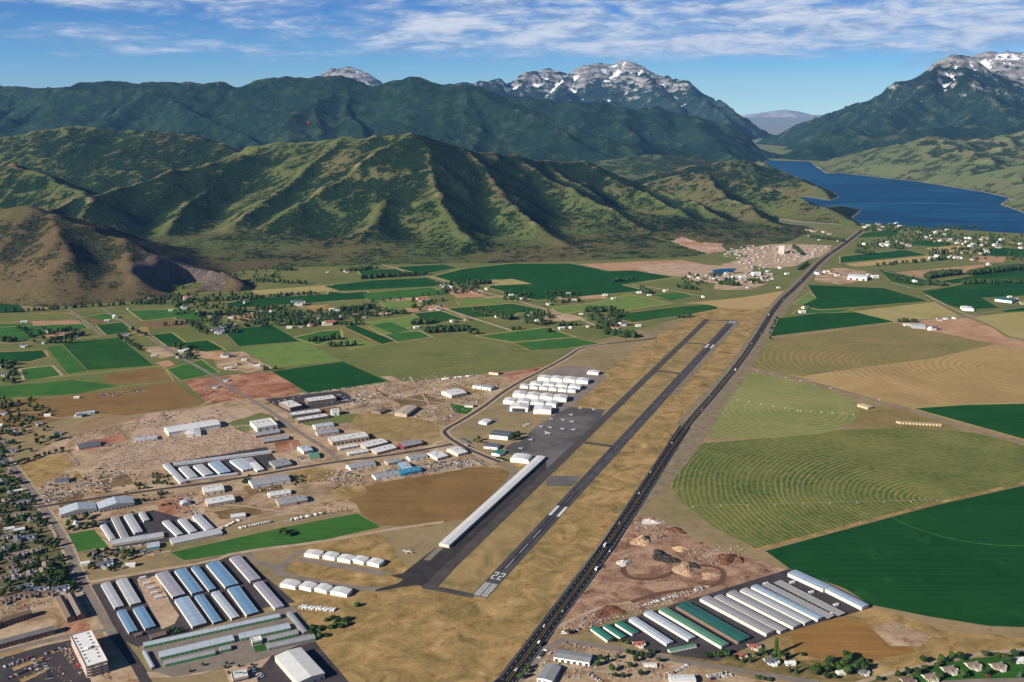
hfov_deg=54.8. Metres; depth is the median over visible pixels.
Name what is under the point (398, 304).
crop field
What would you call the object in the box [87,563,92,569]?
broadleaf tree
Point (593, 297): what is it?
bare ground
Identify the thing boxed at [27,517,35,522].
house
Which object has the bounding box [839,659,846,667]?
broadleaf tree
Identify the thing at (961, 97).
limestone massif
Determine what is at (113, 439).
worn ground
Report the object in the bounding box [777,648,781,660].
poplar tree
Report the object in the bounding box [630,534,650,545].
dirt heap
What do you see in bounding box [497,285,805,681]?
shoulder ground
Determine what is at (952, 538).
wheel track
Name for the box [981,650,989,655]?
broadleaf tree
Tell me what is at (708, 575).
dirt heap
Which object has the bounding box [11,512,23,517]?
house
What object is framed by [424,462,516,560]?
service road
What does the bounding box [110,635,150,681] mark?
street
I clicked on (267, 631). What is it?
storage row
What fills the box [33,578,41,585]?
broadleaf tree
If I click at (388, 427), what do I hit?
dry grass patch
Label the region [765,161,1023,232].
lake
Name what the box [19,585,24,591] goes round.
broadleaf tree
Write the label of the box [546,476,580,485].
apron
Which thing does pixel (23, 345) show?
house
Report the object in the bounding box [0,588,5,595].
broadleaf tree
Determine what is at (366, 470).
dirt track
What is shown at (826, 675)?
broadleaf tree
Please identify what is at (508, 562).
tyre marks
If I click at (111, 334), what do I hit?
field margin
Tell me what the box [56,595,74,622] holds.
terrace
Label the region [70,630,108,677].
apartment block
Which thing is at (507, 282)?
crop field
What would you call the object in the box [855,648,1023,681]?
dirt road
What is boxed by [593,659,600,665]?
broadleaf tree
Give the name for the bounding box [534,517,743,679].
pit rubble
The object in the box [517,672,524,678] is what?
broadleaf tree
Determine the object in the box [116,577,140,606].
storage building
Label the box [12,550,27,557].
house
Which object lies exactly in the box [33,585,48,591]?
house
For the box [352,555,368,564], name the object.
aircraft hangar
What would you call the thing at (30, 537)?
house
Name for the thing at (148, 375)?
brown pasture
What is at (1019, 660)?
house
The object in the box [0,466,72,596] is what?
neighbourhood ground
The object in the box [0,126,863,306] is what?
scrub hills
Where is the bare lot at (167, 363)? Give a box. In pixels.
[156,360,174,366]
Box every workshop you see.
[77,441,100,449]
[134,435,156,442]
[186,428,200,436]
[201,483,224,495]
[205,494,234,507]
[248,473,290,488]
[252,429,280,437]
[261,435,288,443]
[267,489,290,497]
[269,458,291,469]
[275,496,296,507]
[289,408,321,417]
[294,495,307,503]
[295,413,328,422]
[297,445,312,453]
[304,394,335,404]
[308,452,319,459]
[312,422,333,429]
[315,428,338,436]
[328,431,368,445]
[331,408,338,415]
[337,443,358,450]
[346,448,368,455]
[347,460,375,469]
[358,438,387,448]
[370,444,396,454]
[372,407,388,414]
[372,470,399,479]
[384,457,402,465]
[395,405,417,416]
[396,466,421,475]
[398,439,422,448]
[398,461,411,468]
[406,453,427,460]
[426,450,447,460]
[441,388,466,397]
[447,446,467,456]
[473,383,494,390]
[537,663,560,681]
[554,649,592,665]
[669,674,695,681]
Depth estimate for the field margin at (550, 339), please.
3062.91 m
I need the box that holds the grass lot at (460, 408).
[449,404,472,413]
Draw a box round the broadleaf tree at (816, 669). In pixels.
[812,665,821,674]
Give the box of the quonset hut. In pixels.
[180,499,190,505]
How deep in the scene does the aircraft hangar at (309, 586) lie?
1514.83 m
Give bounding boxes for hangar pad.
[472,418,496,426]
[501,365,605,413]
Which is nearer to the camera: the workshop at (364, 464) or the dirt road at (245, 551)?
the dirt road at (245, 551)
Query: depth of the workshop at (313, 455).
2073.96 m
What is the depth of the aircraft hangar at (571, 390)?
2536.22 m
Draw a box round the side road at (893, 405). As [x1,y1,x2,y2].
[745,367,1023,444]
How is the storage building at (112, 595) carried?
on the ground at (668, 505)
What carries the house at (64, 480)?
on the ground at (668, 505)
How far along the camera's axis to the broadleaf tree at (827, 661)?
1306.26 m
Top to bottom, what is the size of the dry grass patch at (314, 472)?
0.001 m
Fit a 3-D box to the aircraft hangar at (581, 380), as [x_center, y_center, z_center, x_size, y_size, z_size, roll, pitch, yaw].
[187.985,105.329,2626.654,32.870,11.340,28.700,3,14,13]
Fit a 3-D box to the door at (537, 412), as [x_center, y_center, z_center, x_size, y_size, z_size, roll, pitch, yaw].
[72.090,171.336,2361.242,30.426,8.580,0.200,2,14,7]
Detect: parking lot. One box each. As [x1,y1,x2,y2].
[0,640,90,681]
[265,391,355,412]
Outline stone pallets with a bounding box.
[65,422,267,476]
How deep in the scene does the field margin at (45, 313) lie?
3463.85 m
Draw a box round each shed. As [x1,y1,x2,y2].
[76,410,94,414]
[134,632,141,637]
[147,541,159,549]
[149,630,166,639]
[230,512,245,519]
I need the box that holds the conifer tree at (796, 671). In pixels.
[793,664,798,673]
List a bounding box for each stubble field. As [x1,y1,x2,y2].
[249,285,337,296]
[691,291,783,308]
[791,344,1023,405]
[975,312,1023,338]
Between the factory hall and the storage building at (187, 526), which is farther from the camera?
the factory hall
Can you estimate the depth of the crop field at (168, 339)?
3113.74 m
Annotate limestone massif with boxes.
[755,50,1023,160]
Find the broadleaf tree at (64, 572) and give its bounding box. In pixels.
[58,568,68,576]
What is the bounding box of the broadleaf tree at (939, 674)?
[935,670,944,679]
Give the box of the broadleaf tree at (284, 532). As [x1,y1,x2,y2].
[282,529,287,535]
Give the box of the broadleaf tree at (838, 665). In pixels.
[835,661,841,669]
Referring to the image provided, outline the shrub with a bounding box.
[315,632,322,637]
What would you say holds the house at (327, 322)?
on the valley floor
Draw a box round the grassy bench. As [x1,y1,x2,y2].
[590,155,792,179]
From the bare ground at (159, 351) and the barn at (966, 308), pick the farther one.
the barn at (966, 308)
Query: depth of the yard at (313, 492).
2036.89 m
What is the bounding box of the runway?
[472,320,736,597]
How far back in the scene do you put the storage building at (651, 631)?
1388.56 m
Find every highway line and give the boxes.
[499,351,743,678]
[507,349,748,678]
[509,379,726,679]
[517,358,746,679]
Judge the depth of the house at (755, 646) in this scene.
1350.05 m
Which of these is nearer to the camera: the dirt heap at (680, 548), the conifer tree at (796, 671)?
the conifer tree at (796, 671)
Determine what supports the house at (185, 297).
on the valley floor
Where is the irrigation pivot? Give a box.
[692,499,937,506]
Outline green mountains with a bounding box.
[0,75,782,162]
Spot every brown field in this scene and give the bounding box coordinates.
[349,467,508,526]
[772,608,1023,679]
[790,617,915,660]
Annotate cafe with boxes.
[231,668,248,681]
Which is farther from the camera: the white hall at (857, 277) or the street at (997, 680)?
the white hall at (857, 277)
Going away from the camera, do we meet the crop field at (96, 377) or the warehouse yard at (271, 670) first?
the warehouse yard at (271, 670)
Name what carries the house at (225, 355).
on the valley floor
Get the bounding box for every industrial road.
[0,444,453,513]
[102,308,341,460]
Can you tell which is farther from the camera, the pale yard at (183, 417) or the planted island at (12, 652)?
the pale yard at (183, 417)
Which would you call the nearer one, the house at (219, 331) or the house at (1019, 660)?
the house at (1019, 660)
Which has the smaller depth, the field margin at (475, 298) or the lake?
the field margin at (475, 298)
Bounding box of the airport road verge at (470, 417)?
[439,343,607,462]
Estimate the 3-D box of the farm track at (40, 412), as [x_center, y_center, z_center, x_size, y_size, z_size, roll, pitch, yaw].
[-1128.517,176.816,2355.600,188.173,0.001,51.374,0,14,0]
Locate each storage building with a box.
[99,521,114,540]
[101,581,123,609]
[111,516,128,537]
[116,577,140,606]
[116,609,137,634]
[123,514,142,534]
[133,606,155,630]
[138,511,149,522]
[155,571,184,598]
[162,520,182,536]
[163,463,185,483]
[174,568,202,595]
[174,596,206,628]
[177,518,196,533]
[178,466,197,477]
[191,566,215,591]
[192,514,213,530]
[193,464,212,476]
[194,594,221,624]
[206,561,237,588]
[208,461,230,474]
[211,591,238,620]
[227,585,258,616]
[229,458,253,471]
[229,555,260,582]
[242,457,255,463]
[249,462,263,472]
[253,581,283,610]
[590,626,612,642]
[603,624,625,638]
[615,621,638,635]
[629,616,672,646]
[644,610,694,641]
[659,607,728,648]
[668,643,696,652]
[676,601,750,644]
[700,595,773,636]
[714,594,786,633]
[726,590,800,629]
[740,587,810,625]
[751,584,823,621]
[787,570,830,591]
[825,586,868,610]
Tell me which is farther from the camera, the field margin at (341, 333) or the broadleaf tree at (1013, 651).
the field margin at (341, 333)
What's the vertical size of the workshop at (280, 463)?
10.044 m
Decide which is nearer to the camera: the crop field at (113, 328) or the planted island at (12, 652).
the planted island at (12, 652)
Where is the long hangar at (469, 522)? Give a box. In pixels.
[439,455,544,547]
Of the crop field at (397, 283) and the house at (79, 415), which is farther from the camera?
the crop field at (397, 283)
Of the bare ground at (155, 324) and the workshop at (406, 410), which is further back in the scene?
the bare ground at (155, 324)
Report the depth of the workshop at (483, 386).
2565.60 m
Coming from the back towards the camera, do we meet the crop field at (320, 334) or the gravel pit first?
the crop field at (320, 334)
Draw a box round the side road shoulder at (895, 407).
[745,367,1023,445]
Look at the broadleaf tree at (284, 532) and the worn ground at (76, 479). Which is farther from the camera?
the worn ground at (76, 479)
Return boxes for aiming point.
[548,506,558,514]
[557,507,567,516]
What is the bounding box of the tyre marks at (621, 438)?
[574,389,667,489]
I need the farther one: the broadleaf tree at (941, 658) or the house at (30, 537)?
the house at (30, 537)
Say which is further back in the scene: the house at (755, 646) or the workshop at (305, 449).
the workshop at (305, 449)
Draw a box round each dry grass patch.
[18,454,70,488]
[228,413,274,431]
[288,414,357,425]
[290,467,336,482]
[351,413,443,445]
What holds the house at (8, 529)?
on the ground at (668, 505)
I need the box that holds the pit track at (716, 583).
[621,558,726,602]
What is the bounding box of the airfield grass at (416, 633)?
[282,307,766,681]
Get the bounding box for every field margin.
[0,312,78,321]
[0,322,88,339]
[0,349,49,362]
[0,366,173,398]
[19,365,62,379]
[46,344,88,373]
[59,337,155,369]
[96,322,130,335]
[127,308,178,320]
[149,332,185,346]
[166,359,220,380]
[188,340,226,350]
[221,291,368,307]
[238,341,342,367]
[248,285,327,294]
[268,360,390,393]
[293,329,343,344]
[327,291,366,300]
[328,277,444,290]
[336,337,376,349]
[341,324,394,344]
[341,336,544,381]
[361,315,418,333]
[367,287,449,300]
[383,330,432,341]
[411,310,464,322]
[432,263,673,300]
[449,303,544,317]
[456,298,511,305]
[475,327,575,341]
[510,337,599,350]
[550,294,672,313]
[610,304,706,321]
[624,278,700,289]
[774,312,888,335]
[787,344,1023,406]
[792,307,854,313]
[802,284,927,309]
[839,249,927,262]
[843,255,929,266]
[853,302,960,321]
[869,260,985,271]
[879,270,926,286]
[911,403,1023,439]
[920,286,1006,308]
[939,270,1012,283]
[972,311,1023,339]
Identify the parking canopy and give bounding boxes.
[762,582,834,617]
[774,580,844,615]
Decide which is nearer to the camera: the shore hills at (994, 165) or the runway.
the runway
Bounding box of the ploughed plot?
[504,365,544,380]
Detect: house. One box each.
[0,459,10,464]
[0,534,10,539]
[0,574,9,580]
[0,599,9,605]
[1,498,10,503]
[1,545,8,551]
[2,563,16,569]
[3,526,14,531]
[3,555,14,560]
[4,594,18,601]
[6,568,19,574]
[7,448,17,452]
[7,469,15,474]
[7,490,15,494]
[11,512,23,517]
[11,574,21,580]
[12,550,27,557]
[13,535,24,542]
[14,527,24,531]
[14,591,28,598]
[17,583,32,590]
[18,343,27,347]
[19,499,30,503]
[21,558,33,564]
[23,533,36,540]
[25,591,38,597]
[26,547,40,553]
[26,570,36,575]
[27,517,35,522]
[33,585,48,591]
[39,567,49,573]
[41,590,55,597]
[42,561,50,567]
[51,584,69,594]
[54,477,69,484]
[74,413,83,417]
[80,560,89,565]
[84,550,96,555]
[96,560,113,569]
[125,562,135,567]
[183,295,192,299]
[211,328,224,333]
[221,353,230,357]
[291,300,304,305]
[322,319,335,325]
[416,297,428,301]
[464,404,473,407]
[618,321,627,326]
[632,641,645,648]
[733,653,747,659]
[747,643,760,650]
[751,271,760,275]
[763,658,779,666]
[784,660,795,665]
[827,270,836,273]
[835,669,846,675]
[856,669,869,676]
[899,676,916,681]
[921,672,939,681]
[927,326,938,330]
[940,665,958,675]
[964,661,982,671]
[988,662,1006,672]
[1014,656,1023,663]
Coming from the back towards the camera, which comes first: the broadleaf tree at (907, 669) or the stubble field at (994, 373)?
the stubble field at (994, 373)
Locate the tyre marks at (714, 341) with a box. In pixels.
[701,326,728,355]
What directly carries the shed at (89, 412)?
on the valley floor
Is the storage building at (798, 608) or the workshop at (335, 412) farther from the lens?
the workshop at (335, 412)
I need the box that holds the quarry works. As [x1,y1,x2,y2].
[778,245,784,253]
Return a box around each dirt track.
[51,444,262,503]
[81,425,248,464]
[85,550,170,557]
[101,445,140,489]
[179,504,281,511]
[200,396,255,407]
[282,497,334,511]
[289,443,299,464]
[341,395,477,403]
[363,468,400,477]
[409,377,437,418]
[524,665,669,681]
[557,601,631,627]
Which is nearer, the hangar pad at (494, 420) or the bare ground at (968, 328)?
the hangar pad at (494, 420)
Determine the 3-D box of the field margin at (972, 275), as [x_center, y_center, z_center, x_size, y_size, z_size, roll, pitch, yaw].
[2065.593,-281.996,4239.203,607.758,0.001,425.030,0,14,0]
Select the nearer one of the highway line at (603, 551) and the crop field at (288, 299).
the highway line at (603, 551)
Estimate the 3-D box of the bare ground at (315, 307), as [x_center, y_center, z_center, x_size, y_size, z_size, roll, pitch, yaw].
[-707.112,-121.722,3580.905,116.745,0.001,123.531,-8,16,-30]
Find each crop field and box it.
[0,303,24,312]
[0,313,77,321]
[0,323,86,339]
[0,350,45,361]
[0,366,171,397]
[0,380,118,396]
[21,366,59,379]
[47,344,86,373]
[62,338,152,369]
[83,313,112,322]
[97,322,131,334]
[131,309,186,320]
[153,333,182,346]
[168,360,217,379]
[175,309,207,321]
[181,340,223,351]
[224,325,298,345]
[225,292,366,307]
[272,362,385,392]
[295,330,340,343]
[325,278,442,290]
[329,292,363,300]
[338,338,374,348]
[344,325,393,343]
[359,269,402,278]
[363,287,448,300]
[365,315,419,333]
[374,322,410,332]
[380,300,419,309]
[385,331,429,341]
[398,264,457,272]
[415,311,463,322]
[435,263,670,299]
[449,303,543,317]
[457,297,509,305]
[481,328,572,341]
[493,279,530,285]
[515,338,598,349]
[554,295,669,313]
[612,305,717,321]
[626,278,699,289]
[654,292,692,300]
[771,312,891,335]
[794,293,815,304]
[794,308,849,313]
[804,285,926,308]
[841,250,925,262]
[847,256,929,266]
[858,229,899,237]
[871,260,983,271]
[879,269,924,285]
[898,265,984,277]
[904,240,952,246]
[915,404,1023,438]
[922,280,1023,308]
[927,245,967,252]
[944,269,1023,283]
[956,273,1023,289]
[976,247,1023,256]
[1002,306,1023,311]
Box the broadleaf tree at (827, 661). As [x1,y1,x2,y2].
[823,659,832,663]
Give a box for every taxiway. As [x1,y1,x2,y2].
[422,319,709,589]
[433,587,473,597]
[584,441,611,446]
[658,370,679,373]
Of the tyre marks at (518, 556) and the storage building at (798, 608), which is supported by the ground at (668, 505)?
the storage building at (798, 608)
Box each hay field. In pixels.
[241,342,339,366]
[345,336,541,380]
[856,303,956,321]
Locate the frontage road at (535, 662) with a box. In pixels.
[519,638,818,681]
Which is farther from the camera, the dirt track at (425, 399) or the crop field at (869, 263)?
the crop field at (869, 263)
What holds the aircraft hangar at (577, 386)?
on the ground at (668, 505)
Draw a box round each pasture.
[0,382,202,427]
[68,530,107,551]
[104,367,169,384]
[171,513,379,559]
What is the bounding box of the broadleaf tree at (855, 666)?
[851,661,859,671]
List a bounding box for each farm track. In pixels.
[7,412,73,417]
[755,482,1023,550]
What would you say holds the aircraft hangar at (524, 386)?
on the ground at (668, 505)
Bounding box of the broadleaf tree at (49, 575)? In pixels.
[46,572,54,580]
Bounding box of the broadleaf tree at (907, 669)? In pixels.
[904,667,910,673]
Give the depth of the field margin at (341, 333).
3141.18 m
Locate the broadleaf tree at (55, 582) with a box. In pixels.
[52,579,59,585]
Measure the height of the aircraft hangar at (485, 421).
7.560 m
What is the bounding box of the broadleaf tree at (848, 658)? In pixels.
[843,653,852,662]
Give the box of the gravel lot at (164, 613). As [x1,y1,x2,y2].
[137,576,178,628]
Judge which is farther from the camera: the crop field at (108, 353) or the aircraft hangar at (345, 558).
the crop field at (108, 353)
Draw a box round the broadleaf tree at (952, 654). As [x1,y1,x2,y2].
[948,650,956,658]
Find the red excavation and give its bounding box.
[183,372,298,403]
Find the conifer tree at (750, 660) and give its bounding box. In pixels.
[748,653,752,662]
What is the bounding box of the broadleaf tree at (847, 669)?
[842,665,852,673]
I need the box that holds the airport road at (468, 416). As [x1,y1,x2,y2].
[443,337,656,461]
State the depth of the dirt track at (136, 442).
2123.69 m
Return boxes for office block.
[250,418,277,431]
[279,400,302,410]
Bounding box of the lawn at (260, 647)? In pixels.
[253,643,267,651]
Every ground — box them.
[0,115,1023,681]
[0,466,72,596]
[27,320,80,325]
[41,331,71,337]
[51,471,83,486]
[51,493,84,505]
[61,620,89,633]
[84,433,127,451]
[86,317,108,325]
[96,474,133,488]
[128,327,149,335]
[128,551,158,561]
[137,319,190,328]
[143,346,181,357]
[156,496,190,514]
[191,351,227,360]
[214,351,271,372]
[214,504,262,518]
[224,312,261,322]
[244,484,283,494]
[275,439,302,451]
[297,304,336,310]
[308,407,345,413]
[331,483,365,501]
[386,296,429,300]
[393,394,443,406]
[405,305,448,311]
[448,288,487,297]
[451,382,487,392]
[479,295,508,299]
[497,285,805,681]
[531,311,585,321]
[561,295,606,299]
[581,260,704,270]
[608,318,639,328]
[633,244,831,276]
[670,655,877,681]
[689,273,769,284]
[713,283,765,289]
[814,268,869,283]
[853,226,1023,248]
[870,621,931,646]
[897,318,1023,347]
[899,653,1023,681]
[972,256,1005,262]
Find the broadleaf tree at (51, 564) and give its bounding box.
[47,560,56,568]
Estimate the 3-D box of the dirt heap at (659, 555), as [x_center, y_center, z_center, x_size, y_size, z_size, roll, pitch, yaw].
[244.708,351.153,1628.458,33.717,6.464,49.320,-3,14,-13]
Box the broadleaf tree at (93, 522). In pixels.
[91,520,97,526]
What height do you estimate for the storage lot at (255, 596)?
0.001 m
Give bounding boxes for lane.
[243,552,278,568]
[270,567,383,591]
[272,549,305,575]
[297,557,387,575]
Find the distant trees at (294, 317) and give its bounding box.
[0,223,1023,672]
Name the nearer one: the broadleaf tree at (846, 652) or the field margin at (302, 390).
the broadleaf tree at (846, 652)
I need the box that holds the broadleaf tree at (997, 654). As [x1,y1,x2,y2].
[993,652,1000,657]
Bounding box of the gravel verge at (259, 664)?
[224,656,270,681]
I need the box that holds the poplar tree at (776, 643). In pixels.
[773,637,778,654]
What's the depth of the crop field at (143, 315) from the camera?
3462.76 m
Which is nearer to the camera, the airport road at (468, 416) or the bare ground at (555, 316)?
the airport road at (468, 416)
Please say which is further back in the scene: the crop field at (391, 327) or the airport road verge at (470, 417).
the crop field at (391, 327)
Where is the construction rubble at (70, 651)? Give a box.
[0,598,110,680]
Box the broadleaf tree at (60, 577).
[56,574,65,582]
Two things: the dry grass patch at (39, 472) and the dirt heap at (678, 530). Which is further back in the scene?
the dry grass patch at (39, 472)
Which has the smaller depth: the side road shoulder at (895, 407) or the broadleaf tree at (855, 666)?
the broadleaf tree at (855, 666)
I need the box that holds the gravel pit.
[554,516,786,635]
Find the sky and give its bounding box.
[0,0,1023,114]
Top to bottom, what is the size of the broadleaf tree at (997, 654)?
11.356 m
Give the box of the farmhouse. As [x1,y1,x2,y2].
[489,371,499,374]
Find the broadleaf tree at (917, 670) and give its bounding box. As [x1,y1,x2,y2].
[914,666,921,675]
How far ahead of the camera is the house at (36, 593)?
1492.69 m
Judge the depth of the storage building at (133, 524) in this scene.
1738.94 m
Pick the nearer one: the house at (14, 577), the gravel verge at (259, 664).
the gravel verge at (259, 664)
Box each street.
[0,453,118,636]
[0,538,47,543]
[0,628,110,653]
[1,573,76,587]
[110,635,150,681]
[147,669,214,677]
[939,678,1023,681]
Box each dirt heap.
[593,610,611,618]
[594,605,627,614]
[616,559,630,566]
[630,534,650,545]
[641,518,660,523]
[652,549,668,560]
[662,556,680,563]
[665,527,686,533]
[672,546,689,551]
[672,562,694,577]
[688,562,700,568]
[702,572,720,579]
[716,553,737,564]
[734,556,743,562]
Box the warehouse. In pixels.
[275,647,324,681]
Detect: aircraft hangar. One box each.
[280,579,300,589]
[299,581,316,591]
[304,549,323,558]
[314,583,332,593]
[322,551,339,560]
[330,586,351,597]
[337,554,354,563]
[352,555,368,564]
[367,558,383,567]
[479,419,491,424]
[503,397,516,404]
[510,402,528,411]
[510,453,531,463]
[513,390,526,397]
[517,397,529,403]
[520,383,528,388]
[526,391,540,398]
[529,381,541,386]
[529,384,538,389]
[530,399,544,405]
[533,404,551,414]
[537,374,550,380]
[539,385,548,389]
[539,393,552,400]
[542,381,555,386]
[545,400,557,407]
[548,386,557,390]
[550,375,563,381]
[553,394,567,401]
[555,382,567,387]
[558,387,567,391]
[563,376,576,382]
[567,388,576,392]
[568,383,581,390]
[576,377,589,383]
[587,370,599,374]
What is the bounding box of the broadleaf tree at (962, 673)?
[958,668,968,677]
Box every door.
[282,585,292,589]
[332,592,343,596]
[512,408,524,411]
[536,411,547,414]
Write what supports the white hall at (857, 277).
on the valley floor
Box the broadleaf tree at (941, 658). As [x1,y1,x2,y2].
[937,653,947,663]
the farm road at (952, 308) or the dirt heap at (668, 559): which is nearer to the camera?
the dirt heap at (668, 559)
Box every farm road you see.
[0,336,97,343]
[68,308,103,335]
[383,264,611,333]
[430,304,512,330]
[632,284,699,295]
[900,307,1022,321]
[926,295,979,319]
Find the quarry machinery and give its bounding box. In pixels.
[686,245,827,281]
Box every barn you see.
[910,323,925,328]
[960,306,973,310]
[995,297,1015,302]
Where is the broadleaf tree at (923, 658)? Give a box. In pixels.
[919,655,927,662]
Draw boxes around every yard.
[0,586,138,681]
[26,375,515,554]
[95,408,269,475]
[258,642,347,681]
[529,637,769,681]
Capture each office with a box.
[250,635,261,645]
[484,443,499,449]
[491,449,505,456]
[643,662,656,666]
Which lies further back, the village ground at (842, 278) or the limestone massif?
the limestone massif
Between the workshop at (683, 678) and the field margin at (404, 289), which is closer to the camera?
the workshop at (683, 678)
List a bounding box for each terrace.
[0,609,31,626]
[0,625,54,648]
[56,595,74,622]
[66,592,85,619]
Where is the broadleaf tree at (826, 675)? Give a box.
[824,671,830,678]
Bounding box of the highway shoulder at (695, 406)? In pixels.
[675,231,864,427]
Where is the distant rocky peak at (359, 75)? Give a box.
[320,66,382,85]
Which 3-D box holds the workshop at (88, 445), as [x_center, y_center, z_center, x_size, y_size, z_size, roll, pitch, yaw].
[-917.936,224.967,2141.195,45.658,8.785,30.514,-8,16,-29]
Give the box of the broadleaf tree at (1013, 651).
[1010,648,1019,656]
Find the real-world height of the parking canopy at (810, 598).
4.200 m
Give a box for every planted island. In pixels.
[0,648,25,657]
[12,656,42,670]
[19,667,48,681]
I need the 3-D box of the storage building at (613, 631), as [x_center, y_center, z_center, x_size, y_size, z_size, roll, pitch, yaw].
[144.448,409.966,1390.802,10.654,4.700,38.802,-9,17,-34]
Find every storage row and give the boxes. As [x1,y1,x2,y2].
[110,532,163,545]
[142,650,154,670]
[143,613,280,648]
[158,634,234,659]
[164,650,215,666]
[169,528,222,545]
[173,450,271,465]
[185,472,237,481]
[219,644,230,652]
[238,622,290,640]
[266,630,298,642]
[266,634,315,650]
[287,611,307,634]
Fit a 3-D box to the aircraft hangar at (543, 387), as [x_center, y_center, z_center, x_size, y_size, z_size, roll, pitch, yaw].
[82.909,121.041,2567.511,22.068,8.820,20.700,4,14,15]
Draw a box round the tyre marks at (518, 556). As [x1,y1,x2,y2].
[512,489,580,562]
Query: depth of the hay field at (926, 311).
3495.50 m
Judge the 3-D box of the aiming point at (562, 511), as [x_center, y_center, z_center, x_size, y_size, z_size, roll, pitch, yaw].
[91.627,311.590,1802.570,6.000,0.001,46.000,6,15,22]
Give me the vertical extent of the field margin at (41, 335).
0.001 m
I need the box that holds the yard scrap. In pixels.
[38,375,497,562]
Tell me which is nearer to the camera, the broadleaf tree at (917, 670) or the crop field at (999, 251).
the broadleaf tree at (917, 670)
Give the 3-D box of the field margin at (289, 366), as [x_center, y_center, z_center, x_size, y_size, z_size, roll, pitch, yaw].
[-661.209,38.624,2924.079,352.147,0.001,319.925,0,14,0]
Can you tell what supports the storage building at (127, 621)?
on the ground at (668, 505)
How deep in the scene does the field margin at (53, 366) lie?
2735.48 m
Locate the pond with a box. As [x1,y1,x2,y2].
[712,268,736,273]
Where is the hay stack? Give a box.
[857,403,872,409]
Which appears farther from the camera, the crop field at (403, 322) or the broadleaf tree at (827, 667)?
the crop field at (403, 322)
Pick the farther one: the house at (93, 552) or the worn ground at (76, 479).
the worn ground at (76, 479)
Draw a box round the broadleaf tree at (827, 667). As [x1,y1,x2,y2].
[822,664,831,671]
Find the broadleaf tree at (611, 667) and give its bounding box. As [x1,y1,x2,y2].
[608,663,615,670]
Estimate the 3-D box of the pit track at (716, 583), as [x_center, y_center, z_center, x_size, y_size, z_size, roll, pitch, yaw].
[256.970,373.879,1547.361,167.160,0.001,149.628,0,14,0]
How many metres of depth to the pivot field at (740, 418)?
2390.84 m
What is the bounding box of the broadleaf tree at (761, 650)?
[758,647,764,653]
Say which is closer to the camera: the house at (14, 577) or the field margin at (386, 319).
the house at (14, 577)
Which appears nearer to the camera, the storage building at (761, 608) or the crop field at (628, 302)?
the storage building at (761, 608)
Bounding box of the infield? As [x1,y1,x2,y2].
[439,321,726,592]
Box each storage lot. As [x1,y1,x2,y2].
[92,554,294,647]
[98,510,223,546]
[139,606,310,676]
[170,447,276,478]
[588,569,871,660]
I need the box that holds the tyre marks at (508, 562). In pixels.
[501,494,571,569]
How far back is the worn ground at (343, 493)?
1891.11 m
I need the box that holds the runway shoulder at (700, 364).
[671,321,740,394]
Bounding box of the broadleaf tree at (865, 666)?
[860,662,868,670]
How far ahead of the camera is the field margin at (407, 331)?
3154.21 m
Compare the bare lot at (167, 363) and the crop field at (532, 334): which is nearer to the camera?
the bare lot at (167, 363)
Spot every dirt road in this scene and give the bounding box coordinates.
[87,521,443,583]
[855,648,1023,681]
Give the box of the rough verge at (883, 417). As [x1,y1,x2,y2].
[848,406,960,429]
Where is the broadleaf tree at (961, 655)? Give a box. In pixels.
[957,651,965,659]
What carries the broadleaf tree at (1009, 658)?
on the ground at (668, 505)
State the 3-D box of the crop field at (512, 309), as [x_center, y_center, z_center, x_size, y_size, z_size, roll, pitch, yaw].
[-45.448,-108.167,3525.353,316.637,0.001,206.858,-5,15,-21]
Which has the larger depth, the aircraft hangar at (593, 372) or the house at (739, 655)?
the aircraft hangar at (593, 372)
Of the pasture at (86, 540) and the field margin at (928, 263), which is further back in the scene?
the field margin at (928, 263)
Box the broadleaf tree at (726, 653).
[723,650,730,656]
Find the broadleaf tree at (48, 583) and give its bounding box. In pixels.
[45,580,51,587]
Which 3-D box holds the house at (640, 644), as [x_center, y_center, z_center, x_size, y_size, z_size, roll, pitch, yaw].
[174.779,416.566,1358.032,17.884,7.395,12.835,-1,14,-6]
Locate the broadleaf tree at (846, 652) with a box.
[842,650,851,657]
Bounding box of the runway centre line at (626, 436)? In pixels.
[568,325,728,499]
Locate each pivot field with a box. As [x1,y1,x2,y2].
[671,428,1023,547]
[708,373,859,437]
[751,323,992,375]
[766,486,1023,626]
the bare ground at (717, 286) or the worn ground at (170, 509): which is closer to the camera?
the worn ground at (170, 509)
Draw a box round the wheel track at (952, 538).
[883,511,1023,545]
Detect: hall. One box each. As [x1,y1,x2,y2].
[59,502,96,517]
[96,496,134,511]
[164,419,220,435]
[489,430,512,439]
[847,274,867,280]
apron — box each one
[375,460,547,591]
[506,407,604,467]
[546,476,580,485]
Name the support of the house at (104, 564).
on the ground at (668, 505)
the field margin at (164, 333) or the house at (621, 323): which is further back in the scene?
the house at (621, 323)
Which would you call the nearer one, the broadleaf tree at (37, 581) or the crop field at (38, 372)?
the broadleaf tree at (37, 581)
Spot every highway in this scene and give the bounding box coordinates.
[494,426,690,681]
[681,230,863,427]
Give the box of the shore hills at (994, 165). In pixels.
[755,131,1023,212]
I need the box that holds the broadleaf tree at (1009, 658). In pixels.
[1005,655,1014,663]
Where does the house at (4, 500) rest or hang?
on the ground at (668, 505)
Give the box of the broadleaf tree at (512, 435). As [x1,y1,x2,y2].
[508,433,514,439]
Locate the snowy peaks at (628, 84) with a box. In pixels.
[454,60,776,139]
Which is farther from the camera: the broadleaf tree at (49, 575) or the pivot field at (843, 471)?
the pivot field at (843, 471)
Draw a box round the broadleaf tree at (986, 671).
[982,667,989,675]
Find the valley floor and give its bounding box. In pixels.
[0,224,1023,414]

